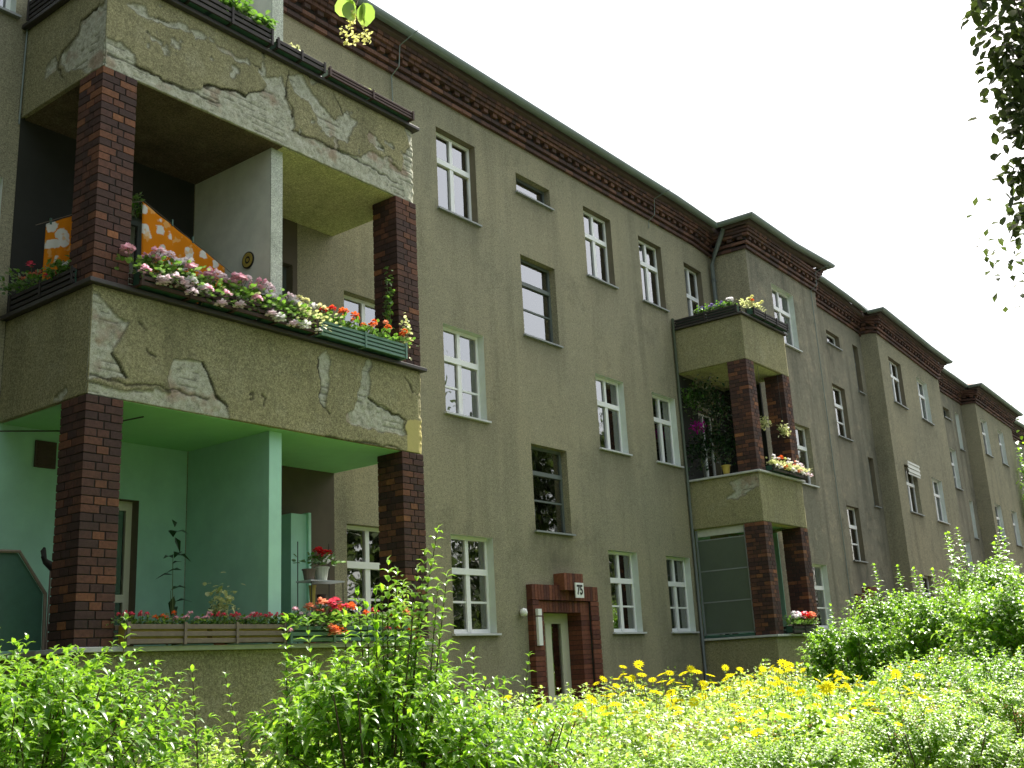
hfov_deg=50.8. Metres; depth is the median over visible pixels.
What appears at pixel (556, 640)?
entrance door
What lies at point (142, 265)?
geranium plant
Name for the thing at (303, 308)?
variegated plant
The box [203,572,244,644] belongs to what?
variegated plant
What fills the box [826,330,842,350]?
window
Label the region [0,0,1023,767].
apartment building
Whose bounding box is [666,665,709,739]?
yellow daisy plant
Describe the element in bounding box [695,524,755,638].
glazed screen
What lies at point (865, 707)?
yellow daisy plant
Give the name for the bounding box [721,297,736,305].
geranium plant
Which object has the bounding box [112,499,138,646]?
balcony door
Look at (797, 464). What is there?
geranium plant
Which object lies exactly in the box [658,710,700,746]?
yellow daisy plant
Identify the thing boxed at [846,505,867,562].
window
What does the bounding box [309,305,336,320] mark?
geranium plant
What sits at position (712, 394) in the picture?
climbing plant
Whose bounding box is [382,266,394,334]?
climbing plant
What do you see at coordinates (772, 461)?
geranium plant
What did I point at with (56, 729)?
leafy shrub
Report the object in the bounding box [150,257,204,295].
geranium plant
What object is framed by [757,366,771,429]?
hanging plant
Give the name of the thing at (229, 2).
ivy plant
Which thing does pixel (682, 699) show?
yellow daisy plant
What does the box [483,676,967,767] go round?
broad leaf clump
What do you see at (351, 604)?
geranium plant
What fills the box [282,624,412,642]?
flower box rack
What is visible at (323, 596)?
flower pot
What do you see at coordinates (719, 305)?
geranium plant
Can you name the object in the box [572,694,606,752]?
yellow daisy plant
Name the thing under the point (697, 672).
yellow daisy plant
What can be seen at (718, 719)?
yellow daisy plant
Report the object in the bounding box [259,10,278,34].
ivy plant
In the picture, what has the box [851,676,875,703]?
yellow daisy plant
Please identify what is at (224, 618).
bedding plant
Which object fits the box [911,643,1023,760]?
garden shrub
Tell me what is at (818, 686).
yellow daisy plant
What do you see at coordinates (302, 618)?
geranium plant
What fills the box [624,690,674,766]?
yellow daisy plant
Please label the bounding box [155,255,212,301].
geranium plant
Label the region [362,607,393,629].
geranium plant
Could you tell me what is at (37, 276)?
geranium plant
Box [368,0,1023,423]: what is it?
sky
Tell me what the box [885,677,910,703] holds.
yellow daisy plant
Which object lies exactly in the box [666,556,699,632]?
window
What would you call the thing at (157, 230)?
floral cloth
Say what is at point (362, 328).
geranium plant
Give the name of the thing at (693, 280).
window
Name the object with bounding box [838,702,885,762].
yellow daisy plant
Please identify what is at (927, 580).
window
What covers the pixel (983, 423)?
window
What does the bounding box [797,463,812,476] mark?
geranium plant
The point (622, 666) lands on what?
yellow daisy plant
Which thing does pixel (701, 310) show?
geranium plant
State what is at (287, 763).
leafy shrub
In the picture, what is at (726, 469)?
flower pot
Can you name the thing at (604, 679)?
yellow daisy plant
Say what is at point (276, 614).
bedding plant
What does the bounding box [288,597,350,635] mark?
geranium plant
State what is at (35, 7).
flower box rack
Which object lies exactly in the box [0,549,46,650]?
sun screen
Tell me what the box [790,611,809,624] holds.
geranium plant
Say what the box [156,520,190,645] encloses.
rubber plant
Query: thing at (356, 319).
geranium plant
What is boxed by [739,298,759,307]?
geranium plant
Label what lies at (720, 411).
climbing plant
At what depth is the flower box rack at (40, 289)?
10.34 m
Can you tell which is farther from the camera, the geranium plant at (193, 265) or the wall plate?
the wall plate
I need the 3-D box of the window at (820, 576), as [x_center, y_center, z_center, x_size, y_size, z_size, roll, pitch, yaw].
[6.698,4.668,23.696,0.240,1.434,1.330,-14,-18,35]
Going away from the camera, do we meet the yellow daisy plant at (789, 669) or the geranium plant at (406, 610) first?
the geranium plant at (406, 610)
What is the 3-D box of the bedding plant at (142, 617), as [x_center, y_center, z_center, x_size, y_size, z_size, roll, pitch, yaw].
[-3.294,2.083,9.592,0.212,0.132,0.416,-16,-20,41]
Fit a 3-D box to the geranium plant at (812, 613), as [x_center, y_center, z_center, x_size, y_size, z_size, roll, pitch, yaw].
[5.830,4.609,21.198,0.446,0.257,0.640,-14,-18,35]
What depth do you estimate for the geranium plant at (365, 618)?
11.56 m
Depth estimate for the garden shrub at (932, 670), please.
12.81 m
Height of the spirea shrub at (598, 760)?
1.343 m
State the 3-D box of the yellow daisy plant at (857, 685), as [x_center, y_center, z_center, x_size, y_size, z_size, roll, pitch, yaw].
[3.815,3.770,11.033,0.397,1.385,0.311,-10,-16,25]
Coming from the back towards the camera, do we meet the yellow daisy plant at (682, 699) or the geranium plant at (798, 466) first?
the geranium plant at (798, 466)
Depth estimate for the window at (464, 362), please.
16.79 m
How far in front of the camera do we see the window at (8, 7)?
11.62 m
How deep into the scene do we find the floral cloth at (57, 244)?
10.78 m
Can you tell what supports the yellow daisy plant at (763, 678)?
on the flower bed soil
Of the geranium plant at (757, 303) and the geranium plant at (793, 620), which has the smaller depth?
the geranium plant at (793, 620)
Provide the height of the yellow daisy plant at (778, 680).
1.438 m
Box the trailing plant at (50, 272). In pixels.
[38,255,70,280]
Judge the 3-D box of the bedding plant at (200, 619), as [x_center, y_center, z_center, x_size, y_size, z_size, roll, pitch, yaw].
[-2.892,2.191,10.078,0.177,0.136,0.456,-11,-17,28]
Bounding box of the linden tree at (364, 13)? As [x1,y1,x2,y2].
[335,0,374,45]
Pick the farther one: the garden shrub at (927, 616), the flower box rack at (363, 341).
the garden shrub at (927, 616)
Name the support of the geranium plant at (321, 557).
on the plant shelf
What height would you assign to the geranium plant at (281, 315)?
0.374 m
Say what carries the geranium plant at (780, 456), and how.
in the flower box rack at (775, 469)
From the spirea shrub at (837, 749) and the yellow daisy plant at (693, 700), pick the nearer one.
the spirea shrub at (837, 749)
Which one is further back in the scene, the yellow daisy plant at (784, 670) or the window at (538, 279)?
the window at (538, 279)
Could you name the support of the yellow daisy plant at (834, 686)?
on the flower bed soil
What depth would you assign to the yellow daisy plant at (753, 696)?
12.01 m
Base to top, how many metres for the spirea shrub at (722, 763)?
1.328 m
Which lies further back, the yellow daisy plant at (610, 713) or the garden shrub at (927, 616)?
the garden shrub at (927, 616)
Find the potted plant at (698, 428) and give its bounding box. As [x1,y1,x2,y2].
[689,419,710,436]
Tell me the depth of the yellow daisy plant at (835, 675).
14.02 m
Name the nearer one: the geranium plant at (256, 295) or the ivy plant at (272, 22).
the geranium plant at (256, 295)
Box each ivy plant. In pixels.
[218,0,232,11]
[223,0,251,19]
[238,0,256,17]
[245,12,272,30]
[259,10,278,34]
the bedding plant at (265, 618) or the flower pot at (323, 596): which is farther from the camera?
the flower pot at (323, 596)
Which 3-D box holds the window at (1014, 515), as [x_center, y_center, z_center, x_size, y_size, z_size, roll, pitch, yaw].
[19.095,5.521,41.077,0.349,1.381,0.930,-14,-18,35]
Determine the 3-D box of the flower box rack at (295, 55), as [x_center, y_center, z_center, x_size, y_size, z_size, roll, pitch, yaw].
[-2.521,-3.813,12.630,0.206,0.140,0.750,-14,-18,35]
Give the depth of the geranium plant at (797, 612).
20.64 m
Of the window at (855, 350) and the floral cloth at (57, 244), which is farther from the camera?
the window at (855, 350)
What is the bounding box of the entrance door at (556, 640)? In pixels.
[543,613,571,712]
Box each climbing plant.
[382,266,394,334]
[389,575,410,631]
[399,312,413,359]
[680,378,715,416]
[685,434,721,474]
[687,372,727,418]
[695,420,733,459]
[700,380,732,430]
[709,424,738,466]
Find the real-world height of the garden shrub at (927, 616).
3.550 m
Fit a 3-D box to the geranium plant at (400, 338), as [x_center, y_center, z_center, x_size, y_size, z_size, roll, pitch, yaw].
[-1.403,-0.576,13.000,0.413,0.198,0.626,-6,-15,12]
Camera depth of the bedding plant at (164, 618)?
9.72 m
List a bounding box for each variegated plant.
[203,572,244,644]
[292,295,337,328]
[300,297,342,331]
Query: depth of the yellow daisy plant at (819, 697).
9.59 m
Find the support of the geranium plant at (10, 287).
in the flower box rack at (40, 289)
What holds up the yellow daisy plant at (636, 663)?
on the flower bed soil
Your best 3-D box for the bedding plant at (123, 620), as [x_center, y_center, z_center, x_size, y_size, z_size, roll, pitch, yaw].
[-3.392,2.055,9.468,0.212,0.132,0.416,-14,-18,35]
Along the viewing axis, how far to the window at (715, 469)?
23.03 m
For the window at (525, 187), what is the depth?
19.36 m
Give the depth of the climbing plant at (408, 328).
13.13 m
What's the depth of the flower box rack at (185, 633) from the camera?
9.93 m
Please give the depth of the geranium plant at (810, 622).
20.89 m
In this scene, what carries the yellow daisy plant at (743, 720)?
on the flower bed soil
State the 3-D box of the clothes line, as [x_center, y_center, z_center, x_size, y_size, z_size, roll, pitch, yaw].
[-3.778,-1.573,11.365,2.260,0.543,0.377,9,-19,-39]
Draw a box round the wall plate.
[242,251,253,268]
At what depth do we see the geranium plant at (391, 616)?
11.99 m
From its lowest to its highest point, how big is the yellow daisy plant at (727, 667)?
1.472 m
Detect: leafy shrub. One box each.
[0,612,240,767]
[110,664,254,767]
[210,525,561,767]
[282,743,404,767]
[388,642,631,767]
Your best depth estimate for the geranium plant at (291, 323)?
11.53 m
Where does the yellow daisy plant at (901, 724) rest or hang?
on the flower bed soil
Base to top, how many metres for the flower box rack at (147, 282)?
0.180 m
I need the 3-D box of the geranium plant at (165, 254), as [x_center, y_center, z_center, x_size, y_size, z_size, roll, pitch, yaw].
[-3.343,-1.113,10.418,0.477,0.411,0.710,-14,-18,35]
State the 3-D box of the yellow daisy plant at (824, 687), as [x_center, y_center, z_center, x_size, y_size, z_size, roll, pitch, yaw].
[2.520,3.141,8.509,0.287,1.521,0.508,4,-16,-24]
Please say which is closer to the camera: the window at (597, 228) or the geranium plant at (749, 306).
the window at (597, 228)
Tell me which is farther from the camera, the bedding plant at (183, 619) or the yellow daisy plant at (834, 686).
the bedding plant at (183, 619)
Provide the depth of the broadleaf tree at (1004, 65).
5.34 m
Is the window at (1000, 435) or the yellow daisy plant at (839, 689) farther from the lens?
the window at (1000, 435)
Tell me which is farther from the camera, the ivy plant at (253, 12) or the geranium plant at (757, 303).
the geranium plant at (757, 303)
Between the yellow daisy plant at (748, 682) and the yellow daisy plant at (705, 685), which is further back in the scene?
the yellow daisy plant at (748, 682)
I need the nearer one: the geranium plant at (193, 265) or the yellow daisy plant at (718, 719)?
the yellow daisy plant at (718, 719)
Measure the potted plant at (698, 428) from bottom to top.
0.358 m
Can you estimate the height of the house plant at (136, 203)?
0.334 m
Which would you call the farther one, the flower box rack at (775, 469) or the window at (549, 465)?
the flower box rack at (775, 469)
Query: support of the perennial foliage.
on the flower bed soil
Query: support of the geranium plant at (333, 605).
in the flower box rack at (299, 632)
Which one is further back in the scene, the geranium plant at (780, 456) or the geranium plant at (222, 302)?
the geranium plant at (780, 456)
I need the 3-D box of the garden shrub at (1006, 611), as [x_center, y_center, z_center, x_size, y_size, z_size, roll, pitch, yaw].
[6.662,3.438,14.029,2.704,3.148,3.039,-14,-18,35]
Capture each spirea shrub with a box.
[437,717,680,767]
[534,715,784,767]
[665,696,928,767]
[822,683,1023,767]
[915,675,1023,767]
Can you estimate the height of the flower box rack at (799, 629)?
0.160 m
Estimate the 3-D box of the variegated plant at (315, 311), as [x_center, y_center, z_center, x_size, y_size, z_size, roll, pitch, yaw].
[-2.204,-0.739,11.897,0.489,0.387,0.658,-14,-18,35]
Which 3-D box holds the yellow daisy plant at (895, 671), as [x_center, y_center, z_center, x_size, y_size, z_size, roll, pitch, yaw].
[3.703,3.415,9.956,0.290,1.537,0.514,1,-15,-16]
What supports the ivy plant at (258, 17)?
in the flower box rack at (232, 18)
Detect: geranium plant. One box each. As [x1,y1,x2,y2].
[0,269,41,290]
[0,276,25,294]
[5,260,55,284]
[114,242,179,287]
[126,246,210,285]
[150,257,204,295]
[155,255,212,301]
[180,262,229,304]
[199,269,260,308]
[203,270,260,310]
[222,272,284,309]
[230,273,277,306]
[237,281,305,317]
[250,289,306,325]
[261,291,329,328]
[262,607,310,631]
[271,296,330,332]
[273,609,322,627]
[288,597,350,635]
[292,546,345,565]
[295,597,358,629]
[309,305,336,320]
[311,304,354,328]
[311,601,373,633]
[326,308,366,331]
[343,314,385,334]
[348,606,386,626]
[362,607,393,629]
[364,319,398,340]
[375,324,415,344]
[384,614,429,629]
[390,609,423,625]
[694,305,707,313]
[701,303,717,311]
[712,300,726,308]
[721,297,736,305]
[739,295,754,306]
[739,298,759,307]
[750,300,764,310]
[765,454,789,468]
[769,455,789,467]
[778,457,795,470]
[782,611,801,624]
[787,458,797,472]
[787,611,806,624]
[788,459,802,472]
[790,460,811,474]
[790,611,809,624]
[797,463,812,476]
[800,612,816,624]
[807,611,820,624]
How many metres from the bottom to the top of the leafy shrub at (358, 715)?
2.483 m
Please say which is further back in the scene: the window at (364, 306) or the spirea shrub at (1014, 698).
the window at (364, 306)
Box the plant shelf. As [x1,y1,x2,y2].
[296,542,344,642]
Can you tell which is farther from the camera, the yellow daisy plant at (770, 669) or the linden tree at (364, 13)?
the yellow daisy plant at (770, 669)
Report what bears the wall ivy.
attached to the apartment building
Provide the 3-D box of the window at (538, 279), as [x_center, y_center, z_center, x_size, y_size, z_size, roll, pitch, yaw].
[0.436,-1.420,18.702,0.240,1.489,1.100,-14,-18,35]
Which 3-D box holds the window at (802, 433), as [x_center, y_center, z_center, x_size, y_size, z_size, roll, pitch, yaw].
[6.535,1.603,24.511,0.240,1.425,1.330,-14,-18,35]
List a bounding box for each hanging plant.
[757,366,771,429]
[777,376,790,437]
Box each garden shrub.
[792,589,918,701]
[838,563,954,676]
[848,645,1005,764]
[872,531,1015,685]
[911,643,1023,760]
[919,526,1023,683]
[929,527,1023,642]
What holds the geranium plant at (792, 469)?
in the flower box rack at (775, 469)
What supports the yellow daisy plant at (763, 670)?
on the flower bed soil
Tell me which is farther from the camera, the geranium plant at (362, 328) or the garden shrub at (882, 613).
the garden shrub at (882, 613)
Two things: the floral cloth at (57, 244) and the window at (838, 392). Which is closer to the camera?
the floral cloth at (57, 244)
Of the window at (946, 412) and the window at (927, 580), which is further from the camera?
the window at (946, 412)
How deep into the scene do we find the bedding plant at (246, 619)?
10.45 m
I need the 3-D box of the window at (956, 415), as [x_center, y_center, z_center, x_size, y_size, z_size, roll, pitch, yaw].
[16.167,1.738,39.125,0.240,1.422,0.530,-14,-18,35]
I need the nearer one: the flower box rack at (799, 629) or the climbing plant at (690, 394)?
the flower box rack at (799, 629)
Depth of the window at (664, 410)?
21.65 m
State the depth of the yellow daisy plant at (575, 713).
9.32 m
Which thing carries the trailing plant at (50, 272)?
in the flower box rack at (40, 289)
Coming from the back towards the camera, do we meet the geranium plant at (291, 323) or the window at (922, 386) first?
the window at (922, 386)
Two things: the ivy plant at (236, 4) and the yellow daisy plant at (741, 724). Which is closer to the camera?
the yellow daisy plant at (741, 724)
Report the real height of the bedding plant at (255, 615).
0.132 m
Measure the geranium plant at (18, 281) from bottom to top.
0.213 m
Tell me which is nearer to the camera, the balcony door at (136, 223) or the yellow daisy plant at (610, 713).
the yellow daisy plant at (610, 713)
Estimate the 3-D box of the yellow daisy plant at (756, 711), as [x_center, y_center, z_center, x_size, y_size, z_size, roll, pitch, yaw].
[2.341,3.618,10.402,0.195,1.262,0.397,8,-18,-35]
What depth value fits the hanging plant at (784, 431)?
22.11 m
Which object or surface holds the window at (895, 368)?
in the apartment building
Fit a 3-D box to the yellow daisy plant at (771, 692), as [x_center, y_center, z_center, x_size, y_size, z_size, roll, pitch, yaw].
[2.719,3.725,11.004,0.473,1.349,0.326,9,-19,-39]
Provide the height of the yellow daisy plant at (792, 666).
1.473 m
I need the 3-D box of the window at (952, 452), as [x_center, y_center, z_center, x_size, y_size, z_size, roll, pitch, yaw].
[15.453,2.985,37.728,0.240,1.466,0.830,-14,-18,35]
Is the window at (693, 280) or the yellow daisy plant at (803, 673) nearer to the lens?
the yellow daisy plant at (803, 673)
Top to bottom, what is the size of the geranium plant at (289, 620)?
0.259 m
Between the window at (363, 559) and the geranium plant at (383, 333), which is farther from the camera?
the window at (363, 559)
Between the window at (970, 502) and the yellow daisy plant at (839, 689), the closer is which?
the yellow daisy plant at (839, 689)
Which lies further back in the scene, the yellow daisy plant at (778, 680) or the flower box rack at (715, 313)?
the flower box rack at (715, 313)
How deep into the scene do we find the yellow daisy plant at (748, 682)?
12.40 m
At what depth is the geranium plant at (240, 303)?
11.04 m
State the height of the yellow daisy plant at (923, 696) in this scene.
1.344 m
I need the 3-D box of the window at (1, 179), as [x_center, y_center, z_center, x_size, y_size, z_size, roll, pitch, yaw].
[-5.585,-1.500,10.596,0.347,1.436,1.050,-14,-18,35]
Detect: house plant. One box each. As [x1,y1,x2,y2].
[131,192,144,217]
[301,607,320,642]
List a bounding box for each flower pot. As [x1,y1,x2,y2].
[302,568,315,579]
[308,585,315,603]
[313,566,329,579]
[316,594,326,601]
[721,465,730,473]
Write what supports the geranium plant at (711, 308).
in the flower box rack at (715, 313)
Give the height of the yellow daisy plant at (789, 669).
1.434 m
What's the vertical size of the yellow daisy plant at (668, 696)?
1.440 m
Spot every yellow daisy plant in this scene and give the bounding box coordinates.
[502,695,541,765]
[538,696,585,727]
[547,710,581,723]
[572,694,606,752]
[593,676,611,709]
[597,702,637,759]
[599,687,613,733]
[608,676,639,720]
[611,665,644,720]
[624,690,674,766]
[627,675,656,713]
[633,660,652,725]
[637,673,683,743]
[657,672,676,736]
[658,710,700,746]
[665,671,707,733]
[665,696,699,747]
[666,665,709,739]
[693,670,739,747]
[695,683,721,726]
[697,674,722,718]
[712,716,736,753]
[720,673,752,728]
[721,664,743,697]
[723,711,752,748]
[733,716,781,744]
[736,681,763,711]
[736,691,763,719]
[750,712,814,766]
[754,667,781,696]
[757,681,794,711]
[759,665,779,693]
[761,665,785,705]
[769,668,795,694]
[773,659,796,721]
[773,676,793,710]
[784,662,799,700]
[786,667,805,686]
[795,663,806,684]
[795,683,849,744]
[812,684,847,727]
[814,671,842,700]
[819,681,842,720]
[822,674,839,704]
[825,682,860,744]
[832,673,849,697]
[832,677,849,709]
[834,669,852,706]
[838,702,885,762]
[847,691,878,728]
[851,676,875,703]
[854,683,887,696]
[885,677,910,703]
[890,669,924,765]
[892,709,932,767]
[899,694,933,762]
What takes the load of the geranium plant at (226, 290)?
in the flower box rack at (147, 282)
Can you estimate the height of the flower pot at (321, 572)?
0.160 m
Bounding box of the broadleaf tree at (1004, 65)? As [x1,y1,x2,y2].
[960,0,1023,312]
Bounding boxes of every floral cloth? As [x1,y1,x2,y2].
[42,216,71,279]
[141,203,224,302]
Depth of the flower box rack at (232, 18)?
11.84 m
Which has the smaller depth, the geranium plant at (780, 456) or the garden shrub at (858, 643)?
the garden shrub at (858, 643)
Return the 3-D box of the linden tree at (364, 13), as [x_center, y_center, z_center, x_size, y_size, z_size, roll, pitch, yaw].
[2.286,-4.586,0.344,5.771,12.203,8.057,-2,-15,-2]
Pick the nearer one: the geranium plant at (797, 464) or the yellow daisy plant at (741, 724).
the yellow daisy plant at (741, 724)
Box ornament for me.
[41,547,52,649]
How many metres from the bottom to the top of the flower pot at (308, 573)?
0.130 m
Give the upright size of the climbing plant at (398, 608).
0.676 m
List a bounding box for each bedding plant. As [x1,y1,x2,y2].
[106,610,144,624]
[123,610,162,623]
[138,610,180,623]
[166,611,196,623]
[188,611,216,623]
[206,611,234,623]
[223,611,248,623]
[231,611,259,623]
[244,612,270,623]
[257,612,280,623]
[267,612,291,623]
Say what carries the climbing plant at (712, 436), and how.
attached to the apartment building
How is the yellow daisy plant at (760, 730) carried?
on the flower bed soil
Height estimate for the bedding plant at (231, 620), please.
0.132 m
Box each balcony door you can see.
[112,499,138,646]
[128,212,141,284]
[282,262,292,309]
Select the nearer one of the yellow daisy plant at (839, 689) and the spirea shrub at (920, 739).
the spirea shrub at (920, 739)
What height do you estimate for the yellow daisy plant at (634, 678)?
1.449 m
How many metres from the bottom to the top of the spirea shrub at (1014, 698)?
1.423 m
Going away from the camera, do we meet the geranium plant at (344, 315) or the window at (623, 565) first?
the geranium plant at (344, 315)
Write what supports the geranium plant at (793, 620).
in the flower box rack at (799, 629)
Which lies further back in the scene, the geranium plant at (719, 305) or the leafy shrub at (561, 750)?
the geranium plant at (719, 305)
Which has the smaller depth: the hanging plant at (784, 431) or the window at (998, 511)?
the hanging plant at (784, 431)
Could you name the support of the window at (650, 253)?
in the apartment building
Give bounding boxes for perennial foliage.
[111,653,1008,767]
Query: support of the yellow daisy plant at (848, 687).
on the flower bed soil
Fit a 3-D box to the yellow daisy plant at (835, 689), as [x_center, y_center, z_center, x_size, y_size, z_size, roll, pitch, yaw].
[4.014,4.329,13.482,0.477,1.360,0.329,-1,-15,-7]
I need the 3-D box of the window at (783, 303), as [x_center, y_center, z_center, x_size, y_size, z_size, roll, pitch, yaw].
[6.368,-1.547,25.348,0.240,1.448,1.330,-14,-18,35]
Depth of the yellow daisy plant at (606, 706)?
10.59 m
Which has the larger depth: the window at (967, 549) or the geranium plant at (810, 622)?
the window at (967, 549)
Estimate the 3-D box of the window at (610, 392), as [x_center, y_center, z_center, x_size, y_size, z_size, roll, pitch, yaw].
[1.793,0.577,19.881,0.240,1.436,1.050,-14,-18,35]
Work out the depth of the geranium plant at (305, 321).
11.62 m
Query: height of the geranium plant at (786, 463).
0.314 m
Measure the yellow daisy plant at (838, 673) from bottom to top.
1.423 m
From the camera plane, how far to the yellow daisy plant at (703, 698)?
11.01 m
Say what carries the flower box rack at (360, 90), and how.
on the apartment building
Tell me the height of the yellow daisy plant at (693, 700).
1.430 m
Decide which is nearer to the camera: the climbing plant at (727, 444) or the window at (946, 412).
the climbing plant at (727, 444)
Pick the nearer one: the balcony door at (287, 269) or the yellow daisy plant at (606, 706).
the yellow daisy plant at (606, 706)
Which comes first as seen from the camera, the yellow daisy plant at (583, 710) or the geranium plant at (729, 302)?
the yellow daisy plant at (583, 710)
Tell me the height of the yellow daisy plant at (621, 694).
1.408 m
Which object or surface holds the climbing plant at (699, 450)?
attached to the apartment building
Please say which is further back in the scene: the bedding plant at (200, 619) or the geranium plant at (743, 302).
the geranium plant at (743, 302)
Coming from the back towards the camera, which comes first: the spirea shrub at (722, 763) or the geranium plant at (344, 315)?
the geranium plant at (344, 315)
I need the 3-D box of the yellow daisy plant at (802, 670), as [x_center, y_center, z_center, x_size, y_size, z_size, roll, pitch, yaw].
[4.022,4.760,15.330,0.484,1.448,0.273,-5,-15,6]
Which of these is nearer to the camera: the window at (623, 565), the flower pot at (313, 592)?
the flower pot at (313, 592)
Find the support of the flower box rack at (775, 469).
on the apartment building
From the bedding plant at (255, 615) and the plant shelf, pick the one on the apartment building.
the plant shelf
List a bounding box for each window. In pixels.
[0,0,21,19]
[0,177,2,210]
[344,290,375,334]
[347,523,380,625]
[436,126,481,227]
[443,323,491,423]
[451,534,501,635]
[515,172,554,210]
[520,254,563,348]
[531,443,575,535]
[583,206,618,289]
[595,373,632,455]
[608,550,646,633]
[638,236,669,312]
[652,392,683,467]
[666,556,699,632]
[683,262,703,315]
[698,410,721,476]
[771,283,802,352]
[795,423,819,487]
[812,563,835,629]
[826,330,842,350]
[832,383,853,441]
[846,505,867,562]
[852,344,865,394]
[868,457,881,508]
[888,356,908,409]
[904,461,924,516]
[916,376,934,425]
[920,575,934,602]
[931,477,949,524]
[943,407,952,420]
[949,448,963,490]
[955,413,965,451]
[963,540,976,582]
[969,500,979,539]
[980,418,993,457]
[994,503,1008,542]
[997,429,1009,466]
[1011,510,1023,546]
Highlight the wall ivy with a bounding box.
[1015,418,1023,515]
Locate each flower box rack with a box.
[7,265,77,311]
[26,0,55,20]
[113,622,286,645]
[128,269,317,335]
[178,0,273,47]
[269,37,325,75]
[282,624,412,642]
[311,319,407,360]
[321,66,414,121]
[674,303,740,327]
[745,306,788,331]
[765,464,805,478]
[784,625,817,633]
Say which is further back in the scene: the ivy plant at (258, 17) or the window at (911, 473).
the window at (911, 473)
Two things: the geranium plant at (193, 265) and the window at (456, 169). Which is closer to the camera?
the geranium plant at (193, 265)
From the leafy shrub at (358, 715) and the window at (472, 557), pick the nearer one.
the leafy shrub at (358, 715)
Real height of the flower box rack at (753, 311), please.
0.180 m
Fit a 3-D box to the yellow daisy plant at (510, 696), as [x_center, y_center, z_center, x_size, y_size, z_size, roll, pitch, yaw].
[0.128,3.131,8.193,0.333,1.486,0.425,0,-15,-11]
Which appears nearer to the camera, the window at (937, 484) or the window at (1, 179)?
the window at (1, 179)
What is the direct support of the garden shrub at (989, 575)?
on the flower bed soil
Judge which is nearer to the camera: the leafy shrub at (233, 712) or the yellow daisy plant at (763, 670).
the leafy shrub at (233, 712)
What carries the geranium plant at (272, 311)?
in the flower box rack at (147, 282)
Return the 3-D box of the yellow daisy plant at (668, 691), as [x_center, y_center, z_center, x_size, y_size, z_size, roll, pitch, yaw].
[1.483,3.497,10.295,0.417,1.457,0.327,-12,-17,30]
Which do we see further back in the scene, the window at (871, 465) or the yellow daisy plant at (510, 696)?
the window at (871, 465)
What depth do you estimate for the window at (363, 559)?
14.24 m
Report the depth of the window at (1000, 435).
42.17 m
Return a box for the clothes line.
[37,201,244,283]

